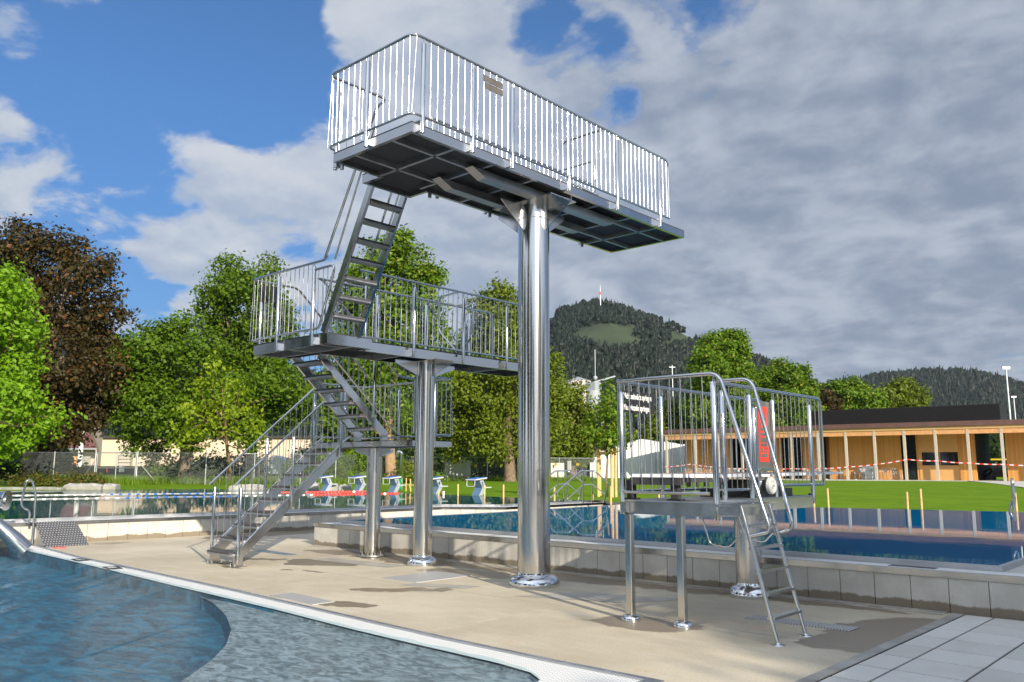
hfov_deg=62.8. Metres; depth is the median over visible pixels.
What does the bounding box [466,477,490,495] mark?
starting block
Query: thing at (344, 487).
stone block
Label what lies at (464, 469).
banner
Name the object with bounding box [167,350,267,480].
young tree
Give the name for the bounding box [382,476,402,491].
starting block
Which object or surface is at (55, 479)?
hedge
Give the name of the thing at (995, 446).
shrub belt
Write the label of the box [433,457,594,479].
chain link fence
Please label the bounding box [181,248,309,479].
linden tree
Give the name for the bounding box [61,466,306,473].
yard
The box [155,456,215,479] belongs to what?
bush
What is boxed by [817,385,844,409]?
copper tree
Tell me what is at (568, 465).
notice
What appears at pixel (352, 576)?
deck joint
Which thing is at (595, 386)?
cement silo
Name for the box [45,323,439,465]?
forest
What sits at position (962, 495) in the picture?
lawn
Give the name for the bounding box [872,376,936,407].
lime tree
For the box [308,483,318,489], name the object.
stone block
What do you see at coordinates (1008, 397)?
floodlight mast
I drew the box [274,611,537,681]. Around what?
pool wall
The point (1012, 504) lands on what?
pool ladder
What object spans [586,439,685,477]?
marquee tent
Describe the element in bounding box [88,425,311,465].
industrial hall
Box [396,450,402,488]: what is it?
swan neck shower
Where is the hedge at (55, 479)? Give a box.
[0,464,111,486]
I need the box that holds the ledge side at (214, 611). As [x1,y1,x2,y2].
[199,596,230,637]
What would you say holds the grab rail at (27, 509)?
on the overflow grate at (543, 671)
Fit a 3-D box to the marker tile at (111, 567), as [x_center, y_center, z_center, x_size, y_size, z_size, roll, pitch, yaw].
[-6.135,3.480,12.881,0.200,0.010,0.400,7,-11,-37]
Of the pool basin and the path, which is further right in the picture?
the path
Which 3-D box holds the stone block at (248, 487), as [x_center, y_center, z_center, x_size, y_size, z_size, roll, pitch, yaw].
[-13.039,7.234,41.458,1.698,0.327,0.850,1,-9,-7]
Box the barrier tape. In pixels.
[665,459,1023,469]
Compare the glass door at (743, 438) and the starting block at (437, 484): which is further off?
the glass door at (743, 438)
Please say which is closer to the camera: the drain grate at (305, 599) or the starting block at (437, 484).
the drain grate at (305, 599)
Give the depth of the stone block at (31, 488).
39.90 m
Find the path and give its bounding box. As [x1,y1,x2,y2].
[976,481,1023,486]
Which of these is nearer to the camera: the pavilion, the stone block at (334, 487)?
the stone block at (334, 487)
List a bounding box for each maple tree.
[0,255,87,470]
[550,369,605,478]
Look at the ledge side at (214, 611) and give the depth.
9.60 m
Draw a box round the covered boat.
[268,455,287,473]
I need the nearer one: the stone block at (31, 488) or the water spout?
the water spout
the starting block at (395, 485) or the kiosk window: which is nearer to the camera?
the starting block at (395, 485)
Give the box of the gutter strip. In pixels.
[795,613,963,681]
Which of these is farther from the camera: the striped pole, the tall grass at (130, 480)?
the striped pole
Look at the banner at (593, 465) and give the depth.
78.53 m
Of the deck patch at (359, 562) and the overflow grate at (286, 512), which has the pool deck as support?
the deck patch at (359, 562)
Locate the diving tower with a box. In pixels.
[206,33,683,588]
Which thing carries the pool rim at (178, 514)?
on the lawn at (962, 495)
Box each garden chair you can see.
[858,468,865,477]
[865,468,872,479]
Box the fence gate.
[88,451,152,479]
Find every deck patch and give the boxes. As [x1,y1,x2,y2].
[313,558,405,566]
[403,583,476,587]
[521,592,677,602]
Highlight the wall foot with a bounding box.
[312,545,947,613]
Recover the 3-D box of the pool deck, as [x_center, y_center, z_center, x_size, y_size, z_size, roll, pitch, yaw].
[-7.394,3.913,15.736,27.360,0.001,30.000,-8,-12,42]
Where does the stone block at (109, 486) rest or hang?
on the lawn at (962, 495)
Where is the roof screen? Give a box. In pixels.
[811,404,1006,424]
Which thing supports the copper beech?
on the lawn at (962, 495)
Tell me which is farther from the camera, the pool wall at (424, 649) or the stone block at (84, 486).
the stone block at (84, 486)
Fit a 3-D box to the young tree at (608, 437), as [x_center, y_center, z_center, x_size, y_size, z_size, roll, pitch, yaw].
[3.584,3.811,32.096,2.270,4.861,2.083,-8,-12,42]
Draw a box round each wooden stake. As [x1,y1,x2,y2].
[610,486,611,504]
[826,488,829,507]
[906,492,908,508]
[919,489,922,508]
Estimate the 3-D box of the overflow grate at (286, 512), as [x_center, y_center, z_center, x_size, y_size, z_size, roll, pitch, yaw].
[-6.392,4.124,19.955,25.605,0.001,1.513,8,-11,-40]
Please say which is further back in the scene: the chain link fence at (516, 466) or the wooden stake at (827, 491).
the chain link fence at (516, 466)
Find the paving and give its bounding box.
[819,615,1023,681]
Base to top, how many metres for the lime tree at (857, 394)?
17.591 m
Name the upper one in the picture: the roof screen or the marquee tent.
the roof screen
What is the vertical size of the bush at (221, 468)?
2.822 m
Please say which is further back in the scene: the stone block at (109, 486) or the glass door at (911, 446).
the glass door at (911, 446)
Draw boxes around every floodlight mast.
[1002,367,1010,418]
[1011,396,1015,418]
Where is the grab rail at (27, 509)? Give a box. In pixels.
[20,479,36,545]
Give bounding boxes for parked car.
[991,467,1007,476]
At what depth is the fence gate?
54.32 m
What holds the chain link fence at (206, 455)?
on the lawn at (962, 495)
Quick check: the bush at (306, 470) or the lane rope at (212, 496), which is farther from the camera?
the bush at (306, 470)
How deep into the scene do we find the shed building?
110.19 m
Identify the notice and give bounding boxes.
[567,461,570,469]
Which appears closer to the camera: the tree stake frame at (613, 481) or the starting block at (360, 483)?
the tree stake frame at (613, 481)
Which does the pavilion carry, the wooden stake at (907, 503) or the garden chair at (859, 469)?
the garden chair at (859, 469)
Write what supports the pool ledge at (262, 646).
on the ledge side at (214, 611)
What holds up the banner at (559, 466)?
attached to the chain link fence at (516, 466)
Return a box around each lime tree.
[435,271,574,481]
[746,354,826,426]
[820,372,891,409]
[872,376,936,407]
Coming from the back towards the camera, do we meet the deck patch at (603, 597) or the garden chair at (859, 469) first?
the garden chair at (859, 469)
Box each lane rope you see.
[12,490,365,495]
[12,492,402,499]
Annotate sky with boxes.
[0,0,1023,382]
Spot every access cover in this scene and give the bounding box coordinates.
[253,550,296,555]
[381,571,471,582]
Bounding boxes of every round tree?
[629,396,689,443]
[678,327,760,441]
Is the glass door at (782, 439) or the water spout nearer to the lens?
the water spout
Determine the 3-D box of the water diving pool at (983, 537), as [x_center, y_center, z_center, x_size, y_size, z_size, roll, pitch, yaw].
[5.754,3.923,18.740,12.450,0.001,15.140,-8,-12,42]
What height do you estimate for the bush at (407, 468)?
2.100 m
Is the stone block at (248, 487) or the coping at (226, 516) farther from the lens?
the stone block at (248, 487)
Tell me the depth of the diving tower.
12.12 m
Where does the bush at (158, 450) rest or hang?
on the lawn at (962, 495)
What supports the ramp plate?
on the pool deck
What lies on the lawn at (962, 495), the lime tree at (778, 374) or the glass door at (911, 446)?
the lime tree at (778, 374)
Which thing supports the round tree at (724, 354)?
on the lawn at (962, 495)
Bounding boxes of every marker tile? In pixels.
[71,558,88,560]
[103,566,122,569]
[888,564,936,568]
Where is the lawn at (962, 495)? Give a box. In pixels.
[0,471,1023,511]
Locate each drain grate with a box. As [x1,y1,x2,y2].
[269,593,334,604]
[744,615,859,631]
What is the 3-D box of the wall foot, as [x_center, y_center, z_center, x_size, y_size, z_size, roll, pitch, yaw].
[0.354,3.488,12.820,11.600,0.024,0.070,-8,-12,42]
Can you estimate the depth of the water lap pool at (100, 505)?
26.14 m
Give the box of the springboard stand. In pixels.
[616,372,842,646]
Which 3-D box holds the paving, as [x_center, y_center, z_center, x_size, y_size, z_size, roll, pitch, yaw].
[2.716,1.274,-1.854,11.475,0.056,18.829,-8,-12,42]
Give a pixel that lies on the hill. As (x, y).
(611, 333)
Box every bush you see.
[0,452,30,481]
[137,436,178,478]
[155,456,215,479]
[194,447,275,476]
[279,447,326,479]
[314,448,366,480]
[391,455,433,482]
[471,458,516,478]
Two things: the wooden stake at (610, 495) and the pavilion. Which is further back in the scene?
the pavilion
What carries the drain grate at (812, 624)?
on the pool deck
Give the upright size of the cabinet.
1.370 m
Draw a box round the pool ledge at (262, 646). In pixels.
[181,596,533,681]
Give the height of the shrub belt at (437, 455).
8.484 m
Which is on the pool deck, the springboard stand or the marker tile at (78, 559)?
the springboard stand
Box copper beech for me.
[0,212,149,476]
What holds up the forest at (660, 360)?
on the hill
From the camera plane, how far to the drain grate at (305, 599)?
9.83 m
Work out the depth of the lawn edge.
26.96 m
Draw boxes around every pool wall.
[0,504,609,546]
[0,547,538,680]
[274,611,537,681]
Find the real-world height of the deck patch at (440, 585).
0.001 m
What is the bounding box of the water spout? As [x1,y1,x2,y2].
[0,490,32,556]
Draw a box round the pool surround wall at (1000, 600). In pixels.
[314,527,1023,620]
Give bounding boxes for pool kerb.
[33,544,663,681]
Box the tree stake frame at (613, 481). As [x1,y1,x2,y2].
[594,448,617,496]
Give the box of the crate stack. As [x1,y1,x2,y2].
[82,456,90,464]
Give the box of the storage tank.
[566,377,590,474]
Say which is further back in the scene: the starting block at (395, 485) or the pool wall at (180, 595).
the starting block at (395, 485)
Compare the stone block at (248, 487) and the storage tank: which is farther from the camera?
the storage tank
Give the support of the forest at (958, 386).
on the hill
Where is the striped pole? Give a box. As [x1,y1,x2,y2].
[77,431,84,466]
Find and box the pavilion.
[664,419,1023,480]
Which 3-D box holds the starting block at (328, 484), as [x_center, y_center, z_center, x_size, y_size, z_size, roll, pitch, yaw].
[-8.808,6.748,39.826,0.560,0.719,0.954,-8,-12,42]
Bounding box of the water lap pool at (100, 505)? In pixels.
[0,489,603,518]
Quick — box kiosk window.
[922,452,958,465]
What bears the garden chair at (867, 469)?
on the pavilion
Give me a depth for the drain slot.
10.87 m
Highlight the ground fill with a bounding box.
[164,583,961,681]
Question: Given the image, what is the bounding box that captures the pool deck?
[38,511,962,681]
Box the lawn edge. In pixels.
[596,501,619,504]
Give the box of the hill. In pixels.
[444,304,687,469]
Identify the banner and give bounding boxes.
[445,460,470,479]
[551,463,563,476]
[590,462,596,476]
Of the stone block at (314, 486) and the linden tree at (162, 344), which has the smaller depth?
the stone block at (314, 486)
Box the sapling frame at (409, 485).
[405,478,413,491]
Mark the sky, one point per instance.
(846, 177)
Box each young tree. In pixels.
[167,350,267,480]
[579,376,637,496]
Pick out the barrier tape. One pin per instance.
(877, 464)
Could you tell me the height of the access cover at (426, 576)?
0.016 m
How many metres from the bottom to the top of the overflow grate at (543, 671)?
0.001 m
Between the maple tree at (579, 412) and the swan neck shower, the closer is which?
the swan neck shower
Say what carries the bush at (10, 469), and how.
on the lawn at (962, 495)
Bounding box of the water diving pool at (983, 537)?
[351,505,1023,565]
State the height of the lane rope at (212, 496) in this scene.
0.082 m
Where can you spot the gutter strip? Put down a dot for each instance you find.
(830, 670)
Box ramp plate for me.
[35,520,88,546]
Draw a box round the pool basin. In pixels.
[0,551,227,681]
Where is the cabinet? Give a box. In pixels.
[862,466,879,479]
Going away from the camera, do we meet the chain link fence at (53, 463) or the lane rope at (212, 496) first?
the lane rope at (212, 496)
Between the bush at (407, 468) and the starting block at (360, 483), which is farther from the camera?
the bush at (407, 468)
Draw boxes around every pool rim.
[3,500,595,521]
[341,505,1023,571]
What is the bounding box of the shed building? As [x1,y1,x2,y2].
[69,430,96,464]
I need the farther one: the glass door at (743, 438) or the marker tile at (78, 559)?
the glass door at (743, 438)
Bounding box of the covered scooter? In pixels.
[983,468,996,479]
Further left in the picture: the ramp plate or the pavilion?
the ramp plate
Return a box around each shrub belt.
[0,433,1006,477]
[288,426,612,476]
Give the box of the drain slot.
[310,546,942,614]
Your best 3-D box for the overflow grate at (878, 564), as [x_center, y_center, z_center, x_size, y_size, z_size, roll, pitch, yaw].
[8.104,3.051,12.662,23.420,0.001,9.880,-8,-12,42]
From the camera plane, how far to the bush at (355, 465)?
61.40 m
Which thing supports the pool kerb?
on the pool deck
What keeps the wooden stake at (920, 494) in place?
on the lawn at (962, 495)
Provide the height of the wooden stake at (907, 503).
0.521 m
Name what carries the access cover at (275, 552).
on the pool deck
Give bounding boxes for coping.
[8,502,606,526]
[314,522,1023,583]
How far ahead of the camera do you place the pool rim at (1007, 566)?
10.77 m
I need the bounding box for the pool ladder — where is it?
[1008,478,1016,520]
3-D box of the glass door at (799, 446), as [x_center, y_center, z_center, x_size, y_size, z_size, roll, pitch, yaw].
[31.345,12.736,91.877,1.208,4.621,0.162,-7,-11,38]
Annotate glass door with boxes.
[740,438,748,477]
[781,437,791,478]
[793,437,803,478]
[899,435,918,479]
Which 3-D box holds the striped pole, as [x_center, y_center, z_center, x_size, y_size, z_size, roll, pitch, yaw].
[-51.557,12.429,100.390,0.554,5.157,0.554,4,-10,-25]
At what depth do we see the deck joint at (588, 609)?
9.08 m
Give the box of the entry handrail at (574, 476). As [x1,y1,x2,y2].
[550,470,608,502]
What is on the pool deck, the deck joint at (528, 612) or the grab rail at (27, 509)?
the deck joint at (528, 612)
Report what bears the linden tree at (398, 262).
on the lawn at (962, 495)
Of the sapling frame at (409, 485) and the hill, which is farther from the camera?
the hill
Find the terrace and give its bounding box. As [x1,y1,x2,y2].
[1005,565,1023,573]
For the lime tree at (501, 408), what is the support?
on the lawn at (962, 495)
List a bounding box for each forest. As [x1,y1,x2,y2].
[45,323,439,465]
[319,296,820,470]
[825,365,1023,466]
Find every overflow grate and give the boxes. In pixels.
[7,502,595,522]
[26,546,639,681]
[326,522,1023,576]
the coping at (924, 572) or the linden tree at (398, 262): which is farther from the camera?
the linden tree at (398, 262)
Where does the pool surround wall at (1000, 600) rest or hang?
on the pool deck
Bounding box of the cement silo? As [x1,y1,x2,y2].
[586,369,615,425]
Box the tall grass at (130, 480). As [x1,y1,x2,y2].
[92,475,596,484]
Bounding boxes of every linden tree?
[98,310,317,478]
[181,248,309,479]
[301,223,459,478]
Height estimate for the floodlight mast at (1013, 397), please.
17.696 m
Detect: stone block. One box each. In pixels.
[0,487,65,489]
[63,483,103,489]
[103,483,119,489]
[229,484,262,489]
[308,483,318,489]
[330,484,338,490]
[338,484,351,490]
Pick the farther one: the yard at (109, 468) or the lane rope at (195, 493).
the yard at (109, 468)
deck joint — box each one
[220,557,864,648]
[246,564,459,588]
[431,586,667,630]
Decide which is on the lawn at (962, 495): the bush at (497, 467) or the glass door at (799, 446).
the bush at (497, 467)
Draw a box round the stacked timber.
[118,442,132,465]
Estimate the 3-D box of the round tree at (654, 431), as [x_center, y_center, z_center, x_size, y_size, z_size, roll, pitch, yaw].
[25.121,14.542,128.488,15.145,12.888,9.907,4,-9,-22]
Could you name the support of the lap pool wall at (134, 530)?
on the pool deck
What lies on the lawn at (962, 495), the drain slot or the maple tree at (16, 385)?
the maple tree at (16, 385)
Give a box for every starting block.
[315,475,332,490]
[348,476,365,490]
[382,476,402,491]
[433,477,447,493]
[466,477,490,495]
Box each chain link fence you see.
[2,452,94,481]
[135,452,412,484]
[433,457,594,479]
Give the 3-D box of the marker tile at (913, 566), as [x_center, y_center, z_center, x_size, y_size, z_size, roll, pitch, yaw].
[4.537,2.556,9.495,0.500,0.007,0.140,-8,-12,42]
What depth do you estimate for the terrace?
9.19 m
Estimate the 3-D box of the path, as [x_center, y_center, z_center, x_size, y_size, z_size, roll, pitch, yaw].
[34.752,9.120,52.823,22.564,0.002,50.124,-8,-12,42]

